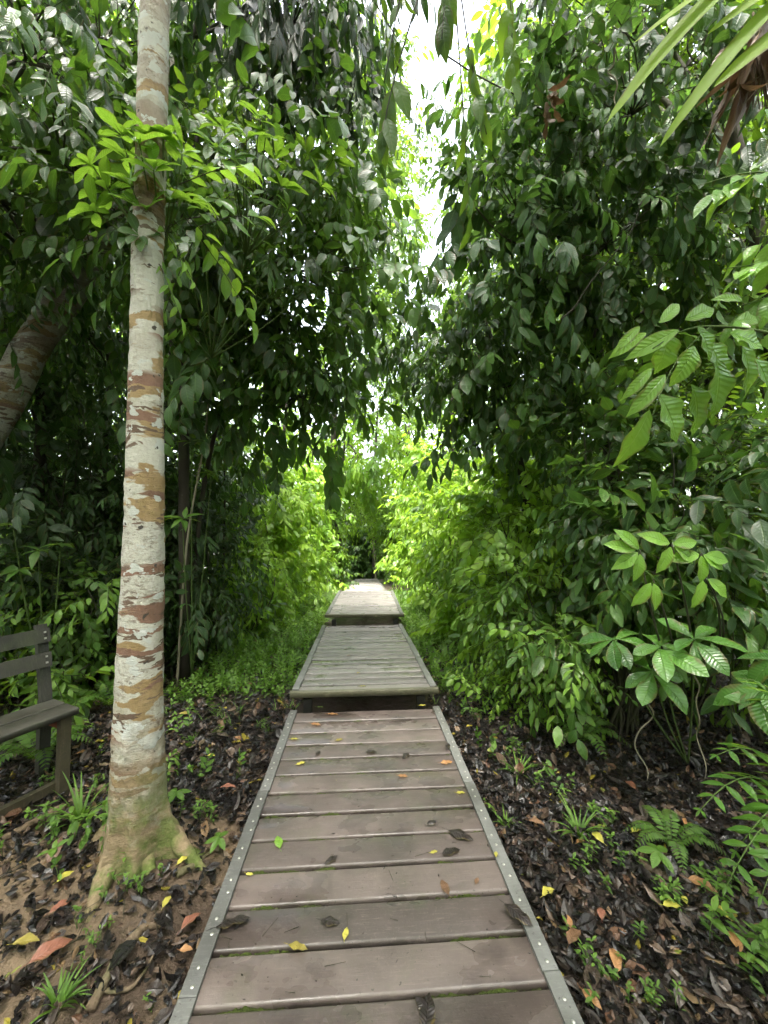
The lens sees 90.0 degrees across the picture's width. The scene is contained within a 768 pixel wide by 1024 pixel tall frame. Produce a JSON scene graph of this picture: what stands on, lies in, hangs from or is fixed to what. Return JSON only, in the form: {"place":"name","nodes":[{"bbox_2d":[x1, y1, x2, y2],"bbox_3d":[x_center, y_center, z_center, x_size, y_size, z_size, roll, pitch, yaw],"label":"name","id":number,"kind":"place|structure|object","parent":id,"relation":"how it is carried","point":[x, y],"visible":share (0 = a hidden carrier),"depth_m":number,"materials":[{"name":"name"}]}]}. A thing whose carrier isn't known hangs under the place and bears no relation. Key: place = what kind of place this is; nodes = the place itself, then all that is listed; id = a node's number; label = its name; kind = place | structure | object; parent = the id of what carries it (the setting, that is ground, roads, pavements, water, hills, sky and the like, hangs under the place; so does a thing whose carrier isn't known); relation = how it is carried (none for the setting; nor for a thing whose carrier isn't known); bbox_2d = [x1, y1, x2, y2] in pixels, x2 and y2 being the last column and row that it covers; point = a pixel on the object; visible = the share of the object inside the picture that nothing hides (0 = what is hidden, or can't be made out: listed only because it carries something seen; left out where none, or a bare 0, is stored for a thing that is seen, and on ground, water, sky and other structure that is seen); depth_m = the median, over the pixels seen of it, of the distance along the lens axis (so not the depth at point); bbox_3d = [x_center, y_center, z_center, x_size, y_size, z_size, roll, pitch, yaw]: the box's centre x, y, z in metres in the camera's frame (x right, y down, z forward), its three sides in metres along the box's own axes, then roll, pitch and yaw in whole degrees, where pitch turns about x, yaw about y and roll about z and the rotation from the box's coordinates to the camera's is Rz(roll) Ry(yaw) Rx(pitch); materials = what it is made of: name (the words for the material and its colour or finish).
{"place":"outdoors","nodes":[
{"label":"outdoors","id":0,"kind":"place"},
{"bbox_2d":[0,0,765,546],"label":"sky","id":1,"kind":"structure","parent":0,"point":[429,73],"materials":[{"name":"white"}]},
{"bbox_2d":[0,547,767,1023],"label":"ground","id":2,"kind":"structure","parent":0,"point":[136,993],"depth_m":1.66,"materials":[{"name":"brown soil"}]},
{"bbox_2d":[0,799,65,855],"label":"herb clump","id":3,"kind":"object","parent":2,"relation":"on","point":[53,823],"visible":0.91,"depth_m":2.05,"materials":[{"name":"green plant"}]},
{"bbox_2d":[0,519,75,658],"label":"broadleaf plant","id":4,"kind":"object","parent":2,"relation":"on","point":[33,559],"visible":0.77,"depth_m":3.40,"materials":[{"name":"green plant"}]},
{"bbox_2d":[0,623,78,816],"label":"park bench","id":5,"kind":"object","parent":2,"relation":"on","point":[44,714],"visible":0.91,"depth_m":2.41,"materials":[{"name":"grey wood"}]},
{"bbox_2d":[17,936,71,970],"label":"fallen leaf","id":6,"kind":"object","parent":2,"relation":"on","point":[46,949],"visible":1,"depth_m":1.42,"materials":[{"name":"plant"}]},
{"bbox_2d":[5,152,101,579],"bbox_3d":[-4.558,-1.365,4.520,1.723,6.249,1.741,-2,-3,38],"label":"sapling","id":7,"kind":"object","parent":2,"relation":"on","point":[42,460],"visible":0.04,"depth_m":4.57,"materials":[{"name":"green plant"}]},
{"bbox_2d":[29,957,100,1023],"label":"grass tuft","id":8,"kind":"object","parent":2,"relation":"on","point":[66,990],"visible":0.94,"depth_m":1.32,"materials":[{"name":"green plant"}]},
{"bbox_2d":[37,796,107,880],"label":"herb clump","id":9,"kind":"object","parent":2,"relation":"on","point":[72,829],"visible":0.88,"depth_m":1.87,"materials":[{"name":"green plant"}]},
{"bbox_2d":[0,253,172,630],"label":"rainforest tree","id":10,"kind":"object","parent":2,"relation":"on","point":[114,414],"visible":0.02,"depth_m":6.92,"materials":[{"name":"green plant"}]},
{"bbox_2d":[0,552,173,746],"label":"bush","id":11,"kind":"object","parent":2,"relation":"on","point":[67,678],"visible":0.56,"depth_m":3.48,"materials":[{"name":"green plant"}]},
{"bbox_2d":[0,322,176,694],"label":"thicket shrub","id":12,"kind":"object","parent":2,"relation":"on","point":[80,507],"visible":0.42,"depth_m":4.40,"materials":[{"name":"green plant"}]},
{"bbox_2d":[0,53,176,680],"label":"rainforest tree","id":13,"kind":"object","parent":2,"relation":"on","point":[17,511],"visible":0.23,"depth_m":3.88,"materials":[{"name":"green plant"}]},
{"bbox_2d":[0,0,235,436],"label":"glossy tree","id":14,"kind":"object","parent":2,"relation":"on","point":[49,50],"visible":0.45,"depth_m":3.17,"materials":[{"name":"green plant"}]},
{"bbox_2d":[0,0,248,449],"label":"leaning tree","id":15,"kind":"object","parent":2,"relation":"on","point":[33,349],"visible":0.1,"depth_m":3.56,"materials":[{"name":"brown plant"}]},
{"bbox_2d":[0,0,256,1013],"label":"mottled tree","id":16,"kind":"object","parent":2,"relation":"on","point":[142,828],"visible":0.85,"depth_m":1.79,"materials":[{"name":"white plant"}]},
{"bbox_2d":[67,107,202,254],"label":"leafy branch","id":17,"kind":"object","parent":16,"relation":"attached to","point":[105,174],"visible":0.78,"depth_m":1.79,"materials":[{"name":"green plant"}]},
{"bbox_2d":[156,163,275,342],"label":"leafy branch","id":18,"kind":"object","parent":16,"relation":"attached to","point":[210,260],"visible":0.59,"depth_m":1.96,"materials":[{"name":"green plant"}]},
{"bbox_2d":[117,183,352,358],"bbox_3d":[-0.816,-1.905,2.532,1.196,1.496,1.477,0,-3,-4],"label":"leafy branch","id":19,"kind":"object","parent":16,"relation":"attached to","point":[141,242],"visible":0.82,"depth_m":2.80,"materials":[{"name":"green plant"}]},
{"bbox_2d":[0,96,286,635],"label":"rainforest tree","id":20,"kind":"object","parent":2,"relation":"on","point":[49,401],"visible":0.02,"depth_m":5.44,"materials":[{"name":"green plant"}]},
{"bbox_2d":[51,259,265,568],"bbox_3d":[-4.739,-1.715,8.407,4.164,9.502,4.449,2,-3,-31],"label":"rainforest tree","id":21,"kind":"object","parent":2,"relation":"on","point":[248,449],"depth_m":8.01,"materials":[{"name":"green plant"}]},
{"bbox_2d":[72,460,251,665],"bbox_3d":[-2.980,0.939,5.293,2.727,3.648,2.287,-2,-4,44],"label":"bush","id":22,"kind":"object","parent":2,"relation":"on","point":[95,541],"visible":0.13,"depth_m":4.75,"materials":[{"name":"green plant"}]},
{"bbox_2d":[85,437,264,621],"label":"bush","id":23,"kind":"object","parent":2,"relation":"on","point":[194,481],"visible":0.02,"depth_m":6.59,"materials":[{"name":"green plant"}]},
{"bbox_2d":[74,397,287,675],"bbox_3d":[-2.421,0.284,4.901,2.368,4.077,2.754,0,-3,-4],"label":"thicket shrub","id":24,"kind":"object","parent":2,"relation":"on","point":[202,627],"visible":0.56,"depth_m":4.66,"materials":[{"name":"green plant"}]},
{"bbox_2d":[115,195,275,569],"bbox_3d":[-5.311,-4.635,11.762,5.219,14.674,5.276,0,-3,-4],"label":"rainforest tree","id":25,"kind":"object","parent":2,"relation":"on","point":[206,433],"visible":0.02,"depth_m":11.45,"materials":[{"name":"green plant"}]},
{"bbox_2d":[2,0,767,327],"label":"canopy","id":26,"kind":"object","parent":25,"relation":"attached to","point":[544,24],"visible":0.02,"depth_m":7.15,"materials":[{"name":"green plant"}]},
{"bbox_2d":[109,66,283,684],"bbox_3d":[-1.837,-1.188,4.022,1.897,6.108,1.885,0,-3,-4],"label":"sapling","id":27,"kind":"object","parent":2,"relation":"on","point":[180,87],"visible":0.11,"depth_m":3.88,"materials":[{"name":"green plant"}]},
{"bbox_2d":[0,0,446,634],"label":"glossy tree","id":28,"kind":"object","parent":2,"relation":"on","point":[282,372],"visible":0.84,"depth_m":3.53,"materials":[{"name":"green plant"}]},
{"bbox_2d":[192,100,354,255],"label":"leafy branch","id":29,"kind":"object","parent":28,"relation":"attached to","point":[263,144],"visible":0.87,"depth_m":2.56,"materials":[{"name":"green plant"}]},
{"bbox_2d":[204,534,301,647],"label":"bush","id":30,"kind":"object","parent":2,"relation":"on","point":[258,619],"visible":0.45,"depth_m":5.95,"materials":[{"name":"green plant"}]},
{"bbox_2d":[106,0,422,223],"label":"rainforest tree","id":31,"kind":"object","parent":2,"relation":"on","point":[226,90],"visible":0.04,"depth_m":5.39,"materials":[{"name":"green plant"}]},
{"bbox_2d":[213,454,334,628],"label":"bush","id":32,"kind":"object","parent":2,"relation":"on","point":[283,522],"visible":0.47,"depth_m":7.21,"materials":[{"name":"green plant"}]},
{"bbox_2d":[236,435,340,596],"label":"bush","id":33,"kind":"object","parent":2,"relation":"on","point":[313,471],"visible":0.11,"depth_m":9.57,"materials":[{"name":"green plant"}]},
{"bbox_2d":[168,0,435,681],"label":"rainforest tree","id":34,"kind":"object","parent":2,"relation":"on","point":[282,33],"visible":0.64,"depth_m":3.93,"materials":[{"name":"green plant"}]},
{"bbox_2d":[282,462,354,592],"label":"bush","id":35,"kind":"object","parent":2,"relation":"on","point":[326,566],"visible":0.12,"depth_m":12.12,"materials":[{"name":"green plant"}]},
{"bbox_2d":[301,480,362,585],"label":"bush","id":36,"kind":"object","parent":2,"relation":"on","point":[341,561],"visible":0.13,"depth_m":14.98,"materials":[{"name":"green plant"}]},
{"bbox_2d":[284,426,385,548],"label":"rainforest tree","id":37,"kind":"object","parent":2,"relation":"on","point":[350,518],"visible":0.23,"depth_m":18.40,"materials":[{"name":"green plant"}]},
{"bbox_2d":[83,588,593,814],"bbox_3d":[-0.477,2.048,7.242,8.563,0.693,10.324,0,-3,-4],"label":"ground cover","id":38,"kind":"object","parent":2,"relation":"on","point":[229,678],"visible":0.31,"depth_m":4.44,"materials":[{"name":"green plant"}]},
{"bbox_2d":[328,493,394,579],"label":"rainforest tree","id":39,"kind":"object","parent":2,"relation":"on","point":[361,564],"visible":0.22,"depth_m":23.76,"materials":[{"name":"green plant"}]},
{"bbox_2d":[316,411,407,583],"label":"rainforest tree","id":40,"kind":"object","parent":2,"relation":"on","point":[356,474],"visible":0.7,"depth_m":16.50,"materials":[{"name":"green plant"}]},
{"bbox_2d":[290,624,438,712],"bbox_3d":[-0.248,1.758,4.630,1.260,0.380,2.778,0,-3,-4],"label":"boardwalk section","id":41,"kind":"object","parent":2,"relation":"on","point":[321,674],"visible":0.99,"depth_m":3.90,"materials":[{"name":"grey wood"}]},
{"bbox_2d":[325,590,403,625],"bbox_3d":[-0.365,1.893,7.452,1.316,0.432,2.758,0,-3,-4],"label":"boardwalk section","id":42,"kind":"object","parent":2,"relation":"on","point":[377,603],"visible":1,"depth_m":6.91,"materials":[{"name":"grey wood"}]},
{"bbox_2d":[297,5,434,581],"bbox_3d":[-0.753,-8.244,16.900,5.665,22.951,8.421,1,-3,-22],"label":"rainforest tree","id":43,"kind":"object","parent":2,"relation":"on","point":[352,415],"visible":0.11,"depth_m":16.81,"materials":[{"name":"green plant"}]},
{"bbox_2d":[345,578,386,590],"bbox_3d":[-0.756,3.074,16.362,1.245,1.137,10.808,0,-3,-2],"label":"boardwalk section","id":44,"kind":"object","parent":2,"relation":"on","point":[370,585],"visible":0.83,"depth_m":14.02,"materials":[{"name":"grey wood"}]},
{"bbox_2d":[280,9,459,473],"bbox_3d":[-0.401,-6.647,13.283,6.783,18.676,5.214,0,-3,-4],"label":"rainforest tree","id":45,"kind":"object","parent":2,"relation":"on","point":[383,293],"visible":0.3,"depth_m":13.52,"materials":[{"name":"green plant"}]},
{"bbox_2d":[168,706,583,1023],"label":"boardwalk section","id":46,"kind":"object","parent":2,"relation":"on","point":[383,824],"visible":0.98,"depth_m":1.55,"materials":[{"name":"brown wood"}]},
{"bbox_2d":[419,993,434,1023],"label":"fallen leaf","id":47,"kind":"object","parent":46,"relation":"on","point":[427,1012],"visible":1,"depth_m":1.19,"materials":[{"name":"grey plant"}]},
{"bbox_2d":[502,901,532,925],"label":"fallen leaf","id":48,"kind":"object","parent":46,"relation":"on","point":[516,912],"visible":1,"depth_m":1.47,"materials":[{"name":"plant"}]},
{"bbox_2d":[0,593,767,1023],"bbox_3d":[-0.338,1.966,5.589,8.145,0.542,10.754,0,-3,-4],"label":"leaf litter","id":49,"kind":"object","parent":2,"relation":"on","point":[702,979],"visible":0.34,"depth_m":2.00,"materials":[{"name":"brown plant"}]},
{"bbox_2d":[0,722,96,769],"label":"fern","id":50,"kind":"object","parent":49,"relation":"on","point":[26,751],"visible":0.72,"depth_m":2.61,"materials":[{"name":"green plant"}]},
{"bbox_2d":[33,771,108,841],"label":"grass tuft","id":51,"kind":"object","parent":49,"relation":"on","point":[79,809],"visible":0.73,"depth_m":2.17,"materials":[{"name":"green plant"}]},
{"bbox_2d":[74,680,113,707],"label":"fern","id":52,"kind":"object","parent":49,"relation":"on","point":[93,695],"visible":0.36,"depth_m":3.40,"materials":[{"name":"green plant"}]},
{"bbox_2d":[164,434,227,674],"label":"broadleaf plant","id":53,"kind":"object","parent":49,"relation":"on","point":[185,522],"visible":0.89,"depth_m":3.87,"materials":[{"name":"green plant"}]},
{"bbox_2d":[539,709,630,759],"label":"fern","id":54,"kind":"object","parent":49,"relation":"on","point":[589,733],"visible":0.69,"depth_m":2.87,"materials":[{"name":"green plant"}]},
{"bbox_2d":[636,842,674,874],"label":"star leaf seedling","id":55,"kind":"object","parent":49,"relation":"on","point":[656,856],"visible":0.94,"depth_m":1.82,"materials":[{"name":"green plant"}]},
{"bbox_2d":[623,805,728,873],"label":"fern","id":56,"kind":"object","parent":49,"relation":"on","point":[656,833],"visible":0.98,"depth_m":1.97,"materials":[{"name":"green plant"}]},
{"bbox_2d":[368,496,410,583],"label":"bush","id":57,"kind":"object","parent":2,"relation":"on","point":[382,554],"visible":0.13,"depth_m":17.59,"materials":[{"name":"green plant"}]},
{"bbox_2d":[26,139,767,578],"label":"distant forest","id":58,"kind":"object","parent":2,"relation":"on","point":[380,427],"visible":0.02,"depth_m":27.16,"materials":[{"name":"green plant"}]},
{"bbox_2d":[351,395,463,553],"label":"rainforest tree","id":59,"kind":"object","parent":2,"relation":"on","point":[376,525],"visible":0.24,"depth_m":18.92,"materials":[{"name":"green plant"}]},
{"bbox_2d":[374,438,443,589],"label":"bush","id":60,"kind":"object","parent":2,"relation":"on","point":[395,561],"visible":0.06,"depth_m":14.38,"materials":[{"name":"green plant"}]},
{"bbox_2d":[362,328,469,577],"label":"rainforest tree","id":61,"kind":"object","parent":2,"relation":"on","point":[395,394],"visible":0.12,"depth_m":23.22,"materials":[{"name":"green plant"}]},
{"bbox_2d":[377,430,473,594],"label":"bush","id":62,"kind":"object","parent":2,"relation":"on","point":[402,549],"visible":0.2,"depth_m":11.32,"materials":[{"name":"green plant"}]},
{"bbox_2d":[396,410,492,601],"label":"bush","id":63,"kind":"object","parent":2,"relation":"on","point":[421,479],"visible":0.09,"depth_m":8.59,"materials":[{"name":"green plant"}]},
{"bbox_2d":[398,457,497,624],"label":"bush","id":64,"kind":"object","parent":2,"relation":"on","point":[443,495],"visible":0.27,"depth_m":6.77,"materials":[{"name":"green plant"}]},
{"bbox_2d":[403,1,512,457],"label":"rainforest tree","id":65,"kind":"object","parent":2,"relation":"on","point":[459,280],"visible":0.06,"depth_m":12.75,"materials":[{"name":"green plant"}]},
{"bbox_2d":[410,523,522,649],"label":"bush","id":66,"kind":"object","parent":2,"relation":"on","point":[446,614],"visible":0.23,"depth_m":5.38,"materials":[{"name":"green plant"}]},
{"bbox_2d":[405,12,582,451],"bbox_3d":[4.295,-7.842,16.746,5.122,21.968,11.407,1,-3,-20],"label":"rainforest tree","id":67,"kind":"object","parent":2,"relation":"on","point":[452,413],"visible":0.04,"depth_m":17.40,"materials":[{"name":"green plant"}]},
{"bbox_2d":[425,383,581,611],"bbox_3d":[1.976,0.549,5.703,2.290,4.489,2.239,2,-3,-41],"label":"bush","id":68,"kind":"object","parent":2,"relation":"on","point":[503,492],"visible":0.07,"depth_m":5.52,"materials":[{"name":"green plant"}]},
{"bbox_2d":[430,462,597,693],"bbox_3d":[1.537,0.923,4.459,2.074,3.037,2.022,0,-3,-4],"label":"bush","id":69,"kind":"object","parent":2,"relation":"on","point":[480,507],"visible":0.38,"depth_m":4.17,"materials":[{"name":"green plant"}]},
{"bbox_2d":[444,577,614,740],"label":"bush","id":70,"kind":"object","parent":2,"relation":"on","point":[501,682],"visible":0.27,"depth_m":3.43,"materials":[{"name":"green plant"}]},
{"bbox_2d":[334,231,747,570],"bbox_3d":[1.035,-0.633,4.282,3.337,4.961,3.035,0,-3,-4],"label":"rainforest tree","id":71,"kind":"object","parent":2,"relation":"on","point":[487,419],"visible":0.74,"depth_m":4.07,"materials":[{"name":"green plant"}]},
{"bbox_2d":[457,429,634,624],"bbox_3d":[2.329,0.918,5.274,2.732,4.426,2.753,0,-3,-4],"label":"bush","id":72,"kind":"object","parent":2,"relation":"on","point":[529,487],"depth_m":5.01,"materials":[{"name":"green plant"}]},
{"bbox_2d":[451,529,652,760],"bbox_3d":[1.450,1.109,3.337,1.626,1.926,2.099,0,-3,-4],"label":"thicket shrub","id":73,"kind":"object","parent":2,"relation":"on","point":[562,663],"visible":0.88,"depth_m":3.02,"materials":[{"name":"green plant"}]},
{"bbox_2d":[552,790,609,836],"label":"grass tuft","id":74,"kind":"object","parent":2,"relation":"on","point":[572,821],"visible":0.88,"depth_m":2.09,"materials":[{"name":"green plant"}]},
{"bbox_2d":[568,831,599,874],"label":"herb clump","id":75,"kind":"object","parent":2,"relation":"on","point":[586,845],"visible":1,"depth_m":1.87,"materials":[{"name":"green plant"}]},
{"bbox_2d":[560,915,619,1007],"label":"herb clump","id":76,"kind":"object","parent":2,"relation":"on","point":[589,998],"visible":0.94,"depth_m":1.43,"materials":[{"name":"green plant"}]},
{"bbox_2d":[416,0,767,670],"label":"glossy tree","id":77,"kind":"object","parent":2,"relation":"on","point":[564,183],"visible":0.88,"depth_m":3.32,"materials":[{"name":"green plant"}]},
{"bbox_2d":[373,0,521,250],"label":"leafy branch","id":78,"kind":"object","parent":77,"relation":"attached to","point":[399,93],"visible":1,"depth_m":2.62,"materials":[{"name":"green plant"}]},
{"bbox_2d":[542,74,569,140],"bbox_3d":[1.241,-2.916,2.796,0.161,0.237,0.342,-1,-3,18],"label":"dead leaf cluster","id":79,"kind":"object","parent":77,"relation":"attached to","point":[553,98],"visible":1,"depth_m":2.77,"materials":[{"name":"brown plant"}]},
{"bbox_2d":[608,292,767,467],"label":"leafy branch","id":80,"kind":"object","parent":77,"relation":"attached to","point":[665,345],"visible":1,"depth_m":1.37,"materials":[{"name":"green plant"}]},
{"bbox_2d":[693,171,767,343],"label":"leafy branch","id":81,"kind":"object","parent":77,"relation":"attached to","point":[758,269],"visible":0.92,"depth_m":1.89,"materials":[{"name":"green plant"}]},
{"bbox_2d":[455,0,767,433],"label":"rainforest tree","id":82,"kind":"object","parent":2,"relation":"on","point":[735,143],"visible":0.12,"depth_m":4.19,"materials":[{"name":"green plant"}]},
{"bbox_2d":[485,344,767,748],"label":"thicket shrub","id":83,"kind":"object","parent":2,"relation":"on","point":[590,512],"visible":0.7,"depth_m":2.92,"materials":[{"name":"green plant"}]},
{"bbox_2d":[597,849,674,908],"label":"herb clump","id":84,"kind":"object","parent":2,"relation":"on","point":[663,894],"visible":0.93,"depth_m":1.71,"materials":[{"name":"green plant"}]},
{"bbox_2d":[519,1,767,730],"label":"rainforest tree","id":85,"kind":"object","parent":2,"relation":"on","point":[757,134],"visible":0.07,"depth_m":3.82,"materials":[{"name":"green plant"}]},
{"bbox_2d":[616,951,686,1011],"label":"herb clump","id":86,"kind":"object","parent":2,"relation":"on","point":[648,990],"visible":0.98,"depth_m":1.34,"materials":[{"name":"green plant"}]},
{"bbox_2d":[552,0,767,521],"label":"rainforest tree","id":87,"kind":"object","parent":2,"relation":"on","point":[748,141],"depth_m":7.36,"materials":[{"name":"green plant"}]},
{"bbox_2d":[578,618,748,763],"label":"broadleaf plant","id":88,"kind":"object","parent":2,"relation":"on","point":[641,680],"visible":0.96,"depth_m":2.13,"materials":[{"name":"green plant"}]},
{"bbox_2d":[588,319,767,744],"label":"thicket shrub","id":89,"kind":"object","parent":2,"relation":"on","point":[741,596],"visible":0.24,"depth_m":2.90,"materials":[{"name":"green plant"}]},
{"bbox_2d":[661,876,710,912],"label":"herb clump","id":90,"kind":"object","parent":2,"relation":"on","point":[677,896],"visible":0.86,"depth_m":1.67,"materials":[{"name":"green plant"}]},
{"bbox_2d":[604,529,767,719],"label":"plant","id":91,"kind":"object","parent":2,"relation":"on","point":[678,554],"visible":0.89,"depth_m":2.03,"materials":[{"name":"green plant"}]},
{"bbox_2d":[641,90,767,669],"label":"rainforest tree","id":92,"kind":"object","parent":2,"relation":"on","point":[730,215],"visible":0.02,"depth_m":4.39,"materials":[{"name":"green plant"}]},
{"bbox_2d":[700,895,730,945],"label":"seedling","id":93,"kind":"object","parent":2,"relation":"on","point":[714,902],"visible":1,"depth_m":1.48,"materials":[{"name":"green plant"}]},
{"bbox_2d":[690,861,742,900],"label":"herb clump","id":94,"kind":"object","parent":2,"relation":"on","point":[706,876],"visible":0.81,"depth_m":1.73,"materials":[{"name":"green plant"}]},
{"bbox_2d":[693,677,767,906],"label":"feather leaf plant","id":95,"kind":"object","parent":2,"relation":"on","point":[758,854],"visible":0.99,"depth_m":1.44,"materials":[{"name":"green plant"}]},
{"bbox_2d":[699,879,767,982],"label":"herb clump","id":96,"kind":"object","parent":2,"relation":"on","point":[759,937],"visible":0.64,"depth_m":1.51,"materials":[{"name":"green plant"}]},
{"bbox_2d":[711,901,767,996],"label":"herb clump","id":97,"kind":"object","parent":2,"relation":"on","point":[754,946],"visible":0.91,"depth_m":1.40,"materials":[{"name":"green plant"}]},
{"bbox_2d":[713,649,767,734],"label":"broadleaf plant","id":98,"kind":"object","parent":2,"relation":"on","point":[730,694],"visible":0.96,"depth_m":1.63,"materials":[{"name":"green plant"}]},
{"bbox_2d":[607,0,767,146],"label":"strap plant","id":99,"kind":"object","parent":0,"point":[691,18],"visible":1,"depth_m":1.15,"materials":[{"name":"green plant"}]},
{"bbox_2d":[696,12,767,166],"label":"dead frond bunch","id":100,"kind":"object","parent":99,"relation":"hanging from","point":[744,84],"visible":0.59,"depth_m":1.94,"materials":[{"name":"brown plant"}]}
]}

